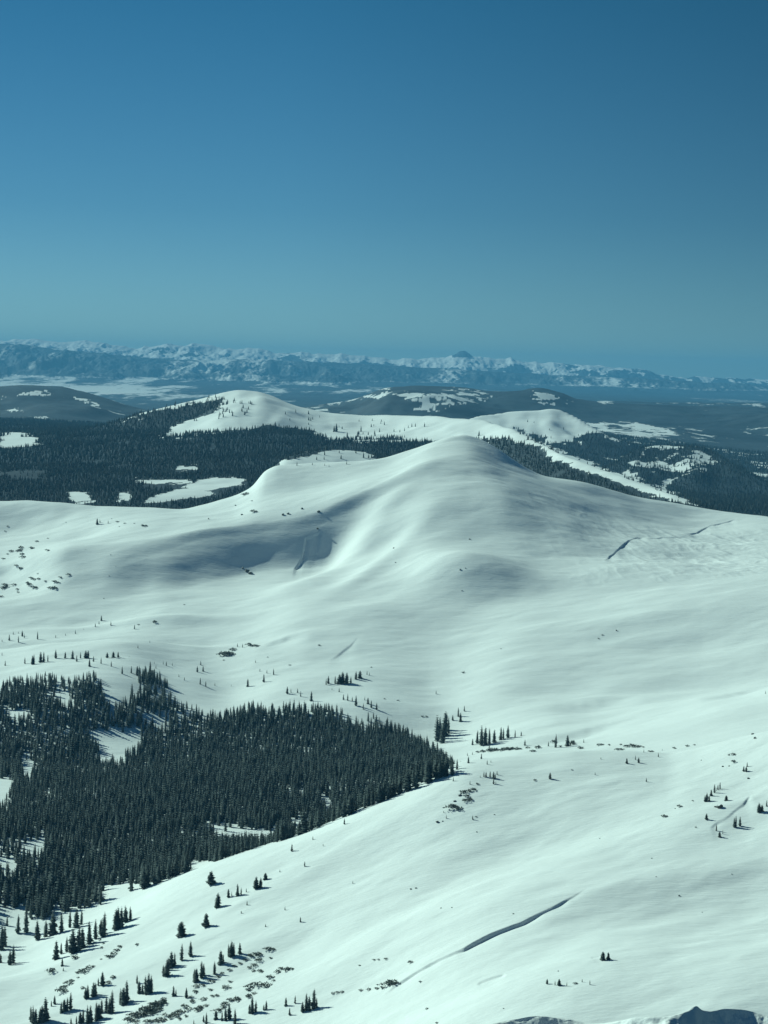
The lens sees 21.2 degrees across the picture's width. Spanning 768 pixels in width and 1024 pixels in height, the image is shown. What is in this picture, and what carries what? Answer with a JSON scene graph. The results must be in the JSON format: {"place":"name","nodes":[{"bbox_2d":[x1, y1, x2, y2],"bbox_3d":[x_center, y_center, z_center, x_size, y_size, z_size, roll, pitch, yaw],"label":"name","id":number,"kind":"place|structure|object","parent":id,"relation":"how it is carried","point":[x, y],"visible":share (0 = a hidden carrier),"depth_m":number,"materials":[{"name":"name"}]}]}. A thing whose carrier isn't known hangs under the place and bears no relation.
{"place":"outdoors","nodes":[
{"label":"outdoors","id":0,"kind":"place"},
{"bbox_2d":[0,435,767,1023],"bbox_3d":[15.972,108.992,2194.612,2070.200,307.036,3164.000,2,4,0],"label":"terrain","id":1,"kind":"structure","parent":0,"point":[580,861],"depth_m":2219.17,"materials":[{"name":"white snow"}]},
{"bbox_2d":[0,927,5,949],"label":"conifer tree","id":2,"kind":"object","parent":1,"relation":"on","point":[2,944],"visible":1,"depth_m":1412.01,"materials":[{"name":"green plant"}]},
{"bbox_2d":[7,949,12,964],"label":"conifer tree","id":3,"kind":"object","parent":1,"relation":"on","point":[9,962],"visible":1,"depth_m":1362.91,"materials":[{"name":"green plant"}]},
{"bbox_2d":[11,946,15,963],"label":"conifer tree","id":4,"kind":"object","parent":1,"relation":"on","point":[13,954],"visible":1,"depth_m":1367.23,"materials":[{"name":"green plant"}]},
{"bbox_2d":[15,914,21,932],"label":"conifer tree","id":5,"kind":"object","parent":1,"relation":"on","point":[18,927],"visible":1,"depth_m":1445.02,"materials":[{"name":"green plant"}]},
{"bbox_2d":[22,909,28,932],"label":"conifer tree","id":6,"kind":"object","parent":1,"relation":"on","point":[26,928],"visible":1,"depth_m":1443.72,"materials":[{"name":"green plant"}]},
{"bbox_2d":[33,1008,38,1023],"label":"conifer tree","id":7,"kind":"object","parent":1,"relation":"on","point":[35,1020],"visible":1,"depth_m":1216.89,"materials":[{"name":"green plant"}]},
{"bbox_2d":[34,921,41,939],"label":"conifer tree","id":8,"kind":"object","parent":1,"relation":"on","point":[37,936],"visible":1,"depth_m":1419.71,"materials":[{"name":"green plant"}]},
{"bbox_2d":[39,1005,44,1022],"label":"conifer tree","id":9,"kind":"object","parent":1,"relation":"on","point":[42,1020],"visible":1,"depth_m":1218.29,"materials":[{"name":"green plant"}]},
{"bbox_2d":[43,923,47,936],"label":"conifer tree","id":10,"kind":"object","parent":1,"relation":"on","point":[45,932],"visible":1,"depth_m":1423.05,"materials":[{"name":"green plant"}]},
{"bbox_2d":[43,997,50,1020],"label":"conifer tree","id":11,"kind":"object","parent":1,"relation":"on","point":[46,1017],"visible":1,"depth_m":1219.69,"materials":[{"name":"green plant"}]},
{"bbox_2d":[46,912,57,935],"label":"conifer tree","id":12,"kind":"object","parent":1,"relation":"on","point":[53,925],"visible":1,"depth_m":1421.06,"materials":[{"name":"green plant"}]},
{"bbox_2d":[52,942,59,959],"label":"conifer tree","id":13,"kind":"object","parent":1,"relation":"on","point":[56,951],"visible":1,"depth_m":1339.63,"materials":[{"name":"green plant"}]},
{"bbox_2d":[58,912,64,932],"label":"conifer tree","id":14,"kind":"object","parent":1,"relation":"on","point":[61,927],"visible":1,"depth_m":1420.45,"materials":[{"name":"green plant"}]},
{"bbox_2d":[62,1000,66,1011],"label":"conifer tree","id":15,"kind":"object","parent":1,"relation":"on","point":[64,1002],"visible":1,"depth_m":1229.02,"materials":[{"name":"green plant"}]},
{"bbox_2d":[68,993,72,1009],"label":"conifer tree","id":16,"kind":"object","parent":1,"relation":"on","point":[70,1004],"visible":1,"depth_m":1229.64,"materials":[{"name":"green plant"}]},
{"bbox_2d":[67,927,77,953],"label":"conifer tree","id":17,"kind":"object","parent":1,"relation":"on","point":[71,947],"visible":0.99,"depth_m":1338.81,"materials":[{"name":"green plant"}]},
{"bbox_2d":[72,909,79,927],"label":"conifer tree","id":18,"kind":"object","parent":1,"relation":"on","point":[76,921],"visible":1,"depth_m":1417.86,"materials":[{"name":"green plant"}]},
{"bbox_2d":[75,926,81,951],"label":"conifer tree","id":19,"kind":"object","parent":1,"relation":"on","point":[78,942],"visible":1,"depth_m":1339.14,"materials":[{"name":"green plant"}]},
{"bbox_2d":[80,928,86,948],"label":"conifer tree","id":20,"kind":"object","parent":1,"relation":"on","point":[82,940],"visible":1,"depth_m":1344.79,"materials":[{"name":"green plant"}]},
{"bbox_2d":[85,1005,89,1023],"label":"conifer tree","id":21,"kind":"object","parent":1,"relation":"on","point":[87,1016],"visible":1,"depth_m":1203.98,"materials":[{"name":"green plant"}]},
{"bbox_2d":[86,923,94,943],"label":"conifer tree","id":22,"kind":"object","parent":1,"relation":"on","point":[89,940],"visible":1,"depth_m":1348.28,"materials":[{"name":"green plant"}]},
{"bbox_2d":[88,1005,93,1022],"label":"conifer tree","id":23,"kind":"object","parent":1,"relation":"on","point":[90,1019],"visible":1,"depth_m":1204.02,"materials":[{"name":"green plant"}]},
{"bbox_2d":[90,983,96,996],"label":"conifer tree","id":24,"kind":"object","parent":1,"relation":"on","point":[93,991],"visible":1,"depth_m":1240.15,"materials":[{"name":"green plant"}]},
{"bbox_2d":[93,919,98,938],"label":"conifer tree","id":25,"kind":"object","parent":1,"relation":"on","point":[95,935],"visible":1,"depth_m":1356.12,"materials":[{"name":"green plant"}]},
{"bbox_2d":[94,1003,97,1020],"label":"conifer tree","id":26,"kind":"object","parent":1,"relation":"on","point":[96,1014],"visible":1,"depth_m":1205.51,"materials":[{"name":"green plant"}]},
{"bbox_2d":[97,1003,102,1019],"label":"conifer tree","id":27,"kind":"object","parent":1,"relation":"on","point":[100,1016],"visible":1,"depth_m":1206.47,"materials":[{"name":"green plant"}]},
{"bbox_2d":[99,971,105,985],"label":"conifer tree","id":28,"kind":"object","parent":1,"relation":"on","point":[102,982],"visible":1,"depth_m":1255.12,"materials":[{"name":"green plant"}]},
{"bbox_2d":[100,913,107,936],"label":"conifer tree","id":29,"kind":"object","parent":1,"relation":"on","point":[103,929],"visible":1,"depth_m":1354.04,"materials":[{"name":"green plant"}]},
{"bbox_2d":[103,995,107,1012],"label":"conifer tree","id":30,"kind":"object","parent":1,"relation":"on","point":[105,1007],"visible":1,"depth_m":1212.98,"materials":[{"name":"green plant"}]},
{"bbox_2d":[109,990,114,1013],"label":"conifer tree","id":31,"kind":"object","parent":1,"relation":"on","point":[111,1000],"visible":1,"depth_m":1210.56,"materials":[{"name":"green plant"}]},
{"bbox_2d":[112,909,118,930],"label":"conifer tree","id":32,"kind":"object","parent":1,"relation":"on","point":[115,915],"visible":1,"depth_m":1359.13,"materials":[{"name":"green plant"}]},
{"bbox_2d":[115,908,120,929],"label":"conifer tree","id":33,"kind":"object","parent":1,"relation":"on","point":[118,913],"visible":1,"depth_m":1359.64,"materials":[{"name":"green plant"}]},
{"bbox_2d":[118,908,124,927],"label":"conifer tree","id":34,"kind":"object","parent":1,"relation":"on","point":[121,919],"visible":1,"depth_m":1359.45,"materials":[{"name":"green plant"}]},
{"bbox_2d":[120,987,127,1004],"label":"conifer tree","id":35,"kind":"object","parent":1,"relation":"on","point":[123,998],"visible":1,"depth_m":1218.39,"materials":[{"name":"green plant"}]},
{"bbox_2d":[123,907,128,922],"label":"conifer tree","id":36,"kind":"object","parent":1,"relation":"on","point":[125,913],"visible":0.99,"depth_m":1369.74,"materials":[{"name":"green plant"}]},
{"bbox_2d":[125,981,129,1001],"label":"conifer tree","id":37,"kind":"object","parent":1,"relation":"on","point":[127,993],"visible":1,"depth_m":1221.27,"materials":[{"name":"green plant"}]},
{"bbox_2d":[131,1008,146,1016],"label":"dwarf pine","id":38,"kind":"object","parent":1,"relation":"on","point":[140,1014],"visible":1,"depth_m":1188.02,"materials":[{"name":"green plant"}]},
{"bbox_2d":[139,865,146,888],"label":"conifer tree","id":39,"kind":"object","parent":1,"relation":"on","point":[142,883],"visible":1,"depth_m":1462.86,"materials":[{"name":"green plant"}]},
{"bbox_2d":[139,1006,156,1013],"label":"dwarf pine","id":40,"kind":"object","parent":1,"relation":"on","point":[148,1010],"visible":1,"depth_m":1192.07,"materials":[{"name":"green plant"}]},
{"bbox_2d":[145,973,151,993],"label":"conifer tree","id":41,"kind":"object","parent":1,"relation":"on","point":[148,989],"visible":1,"depth_m":1223.90,"materials":[{"name":"green plant"}]},
{"bbox_2d":[145,869,151,886],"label":"conifer tree","id":42,"kind":"object","parent":1,"relation":"on","point":[148,882],"visible":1,"depth_m":1464.91,"materials":[{"name":"green plant"}]},
{"bbox_2d":[142,1005,163,1012],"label":"dwarf pine","id":43,"kind":"object","parent":1,"relation":"on","point":[146,1009],"visible":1,"depth_m":1190.09,"materials":[{"name":"green plant"}]},
{"bbox_2d":[154,865,161,883],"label":"conifer tree","id":44,"kind":"object","parent":1,"relation":"on","point":[158,878],"visible":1,"depth_m":1460.58,"materials":[{"name":"green plant"}]},
{"bbox_2d":[163,960,170,976],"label":"conifer tree","id":45,"kind":"object","parent":1,"relation":"on","point":[166,972],"visible":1,"depth_m":1242.72,"materials":[{"name":"green plant"}]},
{"bbox_2d":[166,859,170,878],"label":"conifer tree","id":46,"kind":"object","parent":1,"relation":"on","point":[168,872],"visible":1,"depth_m":1460.59,"materials":[{"name":"green plant"}]},
{"bbox_2d":[169,951,174,967],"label":"conifer tree","id":47,"kind":"object","parent":1,"relation":"on","point":[171,960],"visible":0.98,"depth_m":1255.47,"materials":[{"name":"green plant"}]},
{"bbox_2d":[172,857,179,875],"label":"conifer tree","id":48,"kind":"object","parent":1,"relation":"on","point":[175,868],"visible":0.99,"depth_m":1461.72,"materials":[{"name":"green plant"}]},
{"bbox_2d":[175,921,186,936],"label":"conifer tree","id":49,"kind":"object","parent":1,"relation":"on","point":[181,930],"visible":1,"depth_m":1300.64,"materials":[{"name":"green plant"}]},
{"bbox_2d":[181,854,186,872],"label":"conifer tree","id":50,"kind":"object","parent":1,"relation":"on","point":[184,867],"visible":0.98,"depth_m":1461.22,"materials":[{"name":"green plant"}]},
{"bbox_2d":[188,942,192,956],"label":"conifer tree","id":51,"kind":"object","parent":1,"relation":"on","point":[190,952],"visible":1,"depth_m":1265.14,"materials":[{"name":"green plant"}]},
{"bbox_2d":[193,969,199,982],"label":"conifer tree","id":52,"kind":"object","parent":1,"relation":"on","point":[196,976],"visible":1,"depth_m":1221.98,"materials":[{"name":"green plant"}]},
{"bbox_2d":[199,962,204,978],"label":"conifer tree","id":53,"kind":"object","parent":1,"relation":"on","point":[201,973],"visible":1,"depth_m":1226.59,"materials":[{"name":"green plant"}]},
{"bbox_2d":[201,913,209,926],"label":"conifer tree","id":54,"kind":"object","parent":1,"relation":"on","point":[206,923],"visible":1,"depth_m":1303.25,"materials":[{"name":"green plant"}]},
{"bbox_2d":[205,872,215,884],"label":"conifer tree","id":55,"kind":"object","parent":1,"relation":"on","point":[211,880],"visible":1,"depth_m":1377.71,"materials":[{"name":"green plant"}]},
{"bbox_2d":[214,894,221,907],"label":"conifer tree","id":56,"kind":"object","parent":1,"relation":"on","point":[217,902],"visible":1,"depth_m":1332.72,"materials":[{"name":"green plant"}]},
{"bbox_2d":[217,952,223,964],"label":"conifer tree","id":57,"kind":"object","parent":1,"relation":"on","point":[220,957],"visible":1,"depth_m":1239.48,"materials":[{"name":"green plant"}]},
{"bbox_2d":[218,845,223,859],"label":"conifer tree","id":58,"kind":"object","parent":1,"relation":"on","point":[221,857],"visible":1,"depth_m":1457.55,"materials":[{"name":"green plant"}]},
{"bbox_2d":[227,1003,231,1019],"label":"conifer tree","id":59,"kind":"object","parent":1,"relation":"on","point":[229,1012],"visible":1,"depth_m":1152.20,"materials":[{"name":"green plant"}]},
{"bbox_2d":[227,942,233,956],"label":"conifer tree","id":60,"kind":"object","parent":1,"relation":"on","point":[231,951],"visible":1,"depth_m":1246.59,"materials":[{"name":"green plant"}]},
{"bbox_2d":[240,833,244,851],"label":"conifer tree","id":61,"kind":"object","parent":1,"relation":"on","point":[242,845],"visible":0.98,"depth_m":1463.93,"materials":[{"name":"green plant"}]},
{"bbox_2d":[249,997,254,1013],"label":"conifer tree","id":62,"kind":"object","parent":1,"relation":"on","point":[251,1010],"visible":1,"depth_m":1151.36,"materials":[{"name":"green plant"}]},
{"bbox_2d":[252,877,258,888],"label":"conifer tree","id":63,"kind":"object","parent":1,"relation":"on","point":[255,884],"visible":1,"depth_m":1344.88,"materials":[{"name":"green plant"}]},
{"bbox_2d":[278,820,284,840],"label":"conifer tree","id":64,"kind":"object","parent":1,"relation":"on","point":[281,829],"visible":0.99,"depth_m":1460.96,"materials":[{"name":"green plant"}]},
{"bbox_2d":[281,824,288,839],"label":"conifer tree","id":65,"kind":"object","parent":1,"relation":"on","point":[286,832],"visible":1,"depth_m":1460.29,"materials":[{"name":"green plant"}]},
{"bbox_2d":[299,808,309,833],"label":"conifer tree","id":66,"kind":"object","parent":1,"relation":"on","point":[304,825],"visible":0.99,"depth_m":1455.92,"materials":[{"name":"green plant"}]},
{"bbox_2d":[307,996,310,1010],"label":"conifer tree","id":67,"kind":"object","parent":1,"relation":"on","point":[309,1005],"visible":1,"depth_m":1134.15,"materials":[{"name":"green plant"}]},
{"bbox_2d":[308,816,314,829],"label":"conifer tree","id":68,"kind":"object","parent":1,"relation":"on","point":[311,826],"visible":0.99,"depth_m":1462.01,"materials":[{"name":"green plant"}]},
{"bbox_2d":[310,990,315,1009],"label":"conifer tree","id":69,"kind":"object","parent":1,"relation":"on","point":[313,1005],"visible":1,"depth_m":1134.52,"materials":[{"name":"green plant"}]},
{"bbox_2d":[315,808,321,827],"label":"conifer tree","id":70,"kind":"object","parent":1,"relation":"on","point":[318,824],"visible":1,"depth_m":1456.19,"materials":[{"name":"green plant"}]},
{"bbox_2d":[330,802,335,821],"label":"conifer tree","id":71,"kind":"object","parent":1,"relation":"on","point":[333,814],"visible":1,"depth_m":1458.98,"materials":[{"name":"green plant"}]},
{"bbox_2d":[341,796,346,817],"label":"conifer tree","id":72,"kind":"object","parent":1,"relation":"on","point":[344,812],"visible":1,"depth_m":1455.03,"materials":[{"name":"green plant"}]},
{"bbox_2d":[346,796,352,814],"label":"conifer tree","id":73,"kind":"object","parent":1,"relation":"on","point":[349,808],"visible":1,"depth_m":1456.90,"materials":[{"name":"green plant"}]},
{"bbox_2d":[351,794,354,812],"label":"conifer tree","id":74,"kind":"object","parent":1,"relation":"on","point":[353,803],"visible":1,"depth_m":1457.10,"materials":[{"name":"green plant"}]},
{"bbox_2d":[366,785,370,805],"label":"conifer tree","id":75,"kind":"object","parent":1,"relation":"on","point":[368,797],"visible":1,"depth_m":1460.76,"materials":[{"name":"green plant"}]},
{"bbox_2d":[370,786,374,804],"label":"conifer tree","id":76,"kind":"object","parent":1,"relation":"on","point":[372,799],"visible":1,"depth_m":1457.67,"materials":[{"name":"green plant"}]},
{"bbox_2d":[375,785,382,802],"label":"conifer tree","id":77,"kind":"object","parent":1,"relation":"on","point":[379,799],"visible":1,"depth_m":1455.23,"materials":[{"name":"green plant"}]},
{"bbox_2d":[0,462,765,1023],"bbox_3d":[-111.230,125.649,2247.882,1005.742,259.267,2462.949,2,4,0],"label":"conifer forest","id":78,"kind":"object","parent":1,"relation":"on","point":[176,784],"visible":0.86,"depth_m":1897.04,"materials":[{"name":"green plant"}]},
{"bbox_2d":[381,777,385,800],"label":"conifer tree","id":79,"kind":"object","parent":1,"relation":"on","point":[383,792],"visible":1,"depth_m":1458.56,"materials":[{"name":"green plant"}]},
{"bbox_2d":[385,782,390,798],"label":"conifer tree","id":80,"kind":"object","parent":1,"relation":"on","point":[387,795],"visible":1,"depth_m":1456.32,"materials":[{"name":"green plant"}]},
{"bbox_2d":[385,979,400,984],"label":"dwarf pine","id":81,"kind":"object","parent":1,"relation":"on","point":[389,981],"visible":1,"depth_m":1123.67,"materials":[{"name":"green plant"}]},
{"bbox_2d":[391,779,395,795],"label":"conifer tree","id":82,"kind":"object","parent":1,"relation":"on","point":[393,787],"visible":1,"depth_m":1460.78,"materials":[{"name":"green plant"}]},
{"bbox_2d":[397,781,402,793],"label":"conifer tree","id":83,"kind":"object","parent":1,"relation":"on","point":[399,791],"visible":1,"depth_m":1459.14,"materials":[{"name":"green plant"}]},
{"bbox_2d":[402,767,412,790],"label":"conifer tree","id":84,"kind":"object","parent":1,"relation":"on","point":[406,786],"visible":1,"depth_m":1455.97,"materials":[{"name":"green plant"}]},
{"bbox_2d":[414,772,418,788],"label":"conifer tree","id":85,"kind":"object","parent":1,"relation":"on","point":[416,785],"visible":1,"depth_m":1453.66,"materials":[{"name":"green plant"}]},
{"bbox_2d":[423,758,432,782],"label":"conifer tree","id":86,"kind":"object","parent":1,"relation":"on","point":[428,777],"visible":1,"depth_m":1454.51,"materials":[{"name":"green plant"}]},
{"bbox_2d":[432,756,438,777],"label":"conifer tree","id":87,"kind":"object","parent":1,"relation":"on","point":[435,765],"visible":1,"depth_m":1460.40,"materials":[{"name":"green plant"}]},
{"bbox_2d":[434,715,440,740],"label":"conifer tree","id":88,"kind":"object","parent":1,"relation":"on","point":[437,733],"visible":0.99,"depth_m":2186.90,"materials":[{"name":"green plant"}]},
{"bbox_2d":[436,757,442,777],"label":"conifer tree","id":89,"kind":"object","parent":1,"relation":"on","point":[439,773],"visible":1,"depth_m":1456.41,"materials":[{"name":"green plant"}]},
{"bbox_2d":[438,720,446,743],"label":"conifer tree","id":90,"kind":"object","parent":1,"relation":"on","point":[442,737],"visible":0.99,"depth_m":2170.73,"materials":[{"name":"green plant"}]},
{"bbox_2d":[442,764,447,776],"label":"conifer tree","id":91,"kind":"object","parent":1,"relation":"on","point":[445,771],"visible":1,"depth_m":1456.06,"materials":[{"name":"green plant"}]},
{"bbox_2d":[441,713,449,735],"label":"conifer tree","id":92,"kind":"object","parent":1,"relation":"on","point":[445,722],"visible":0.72,"depth_m":2215.52,"materials":[{"name":"green plant"}]},
{"bbox_2d":[444,752,448,773],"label":"conifer tree","id":93,"kind":"object","parent":1,"relation":"on","point":[446,761],"visible":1,"depth_m":1458.31,"materials":[{"name":"green plant"}]},
{"bbox_2d":[479,725,483,745],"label":"conifer tree","id":94,"kind":"object","parent":1,"relation":"on","point":[481,736],"visible":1,"depth_m":2093.89,"materials":[{"name":"green plant"}]},
{"bbox_2d":[482,728,488,744],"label":"conifer tree","id":95,"kind":"object","parent":1,"relation":"on","point":[485,739],"visible":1,"depth_m":2091.88,"materials":[{"name":"green plant"}]},
{"bbox_2d":[0,385,767,514],"bbox_3d":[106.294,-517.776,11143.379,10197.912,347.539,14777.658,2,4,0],"label":"hills","id":96,"kind":"structure","parent":0,"point":[441,412],"depth_m":7452.65,"materials":[{"name":"white snow"}]},
{"bbox_2d":[0,393,767,516],"bbox_3d":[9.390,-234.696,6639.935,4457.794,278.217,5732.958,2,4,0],"label":"forest","id":97,"kind":"object","parent":96,"relation":"on","point":[723,501],"visible":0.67,"depth_m":5312.84,"materials":[{"name":"green plant"}]},
{"bbox_2d":[0,339,767,393],"bbox_3d":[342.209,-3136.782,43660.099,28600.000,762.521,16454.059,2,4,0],"label":"mountain range","id":98,"kind":"structure","parent":0,"point":[465,367],"depth_m":38426.95,"materials":[{"name":"white snow"}]},
{"bbox_2d":[0,355,767,405],"bbox_3d":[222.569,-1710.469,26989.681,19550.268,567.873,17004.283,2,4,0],"label":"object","id":99,"kind":"structure","parent":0,"point":[132,386],"depth_m":31931.74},
{"bbox_2d":[0,0,767,379],"label":"sky","id":100,"kind":"structure","parent":0,"point":[580,182],"materials":[{"name":"blue"}]},
{"bbox_2d":[493,1006,767,1023],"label":"snow bank","id":101,"kind":"structure","parent":0,"point":[695,1015],"depth_m":438.64,"materials":[{"name":"white snow"}]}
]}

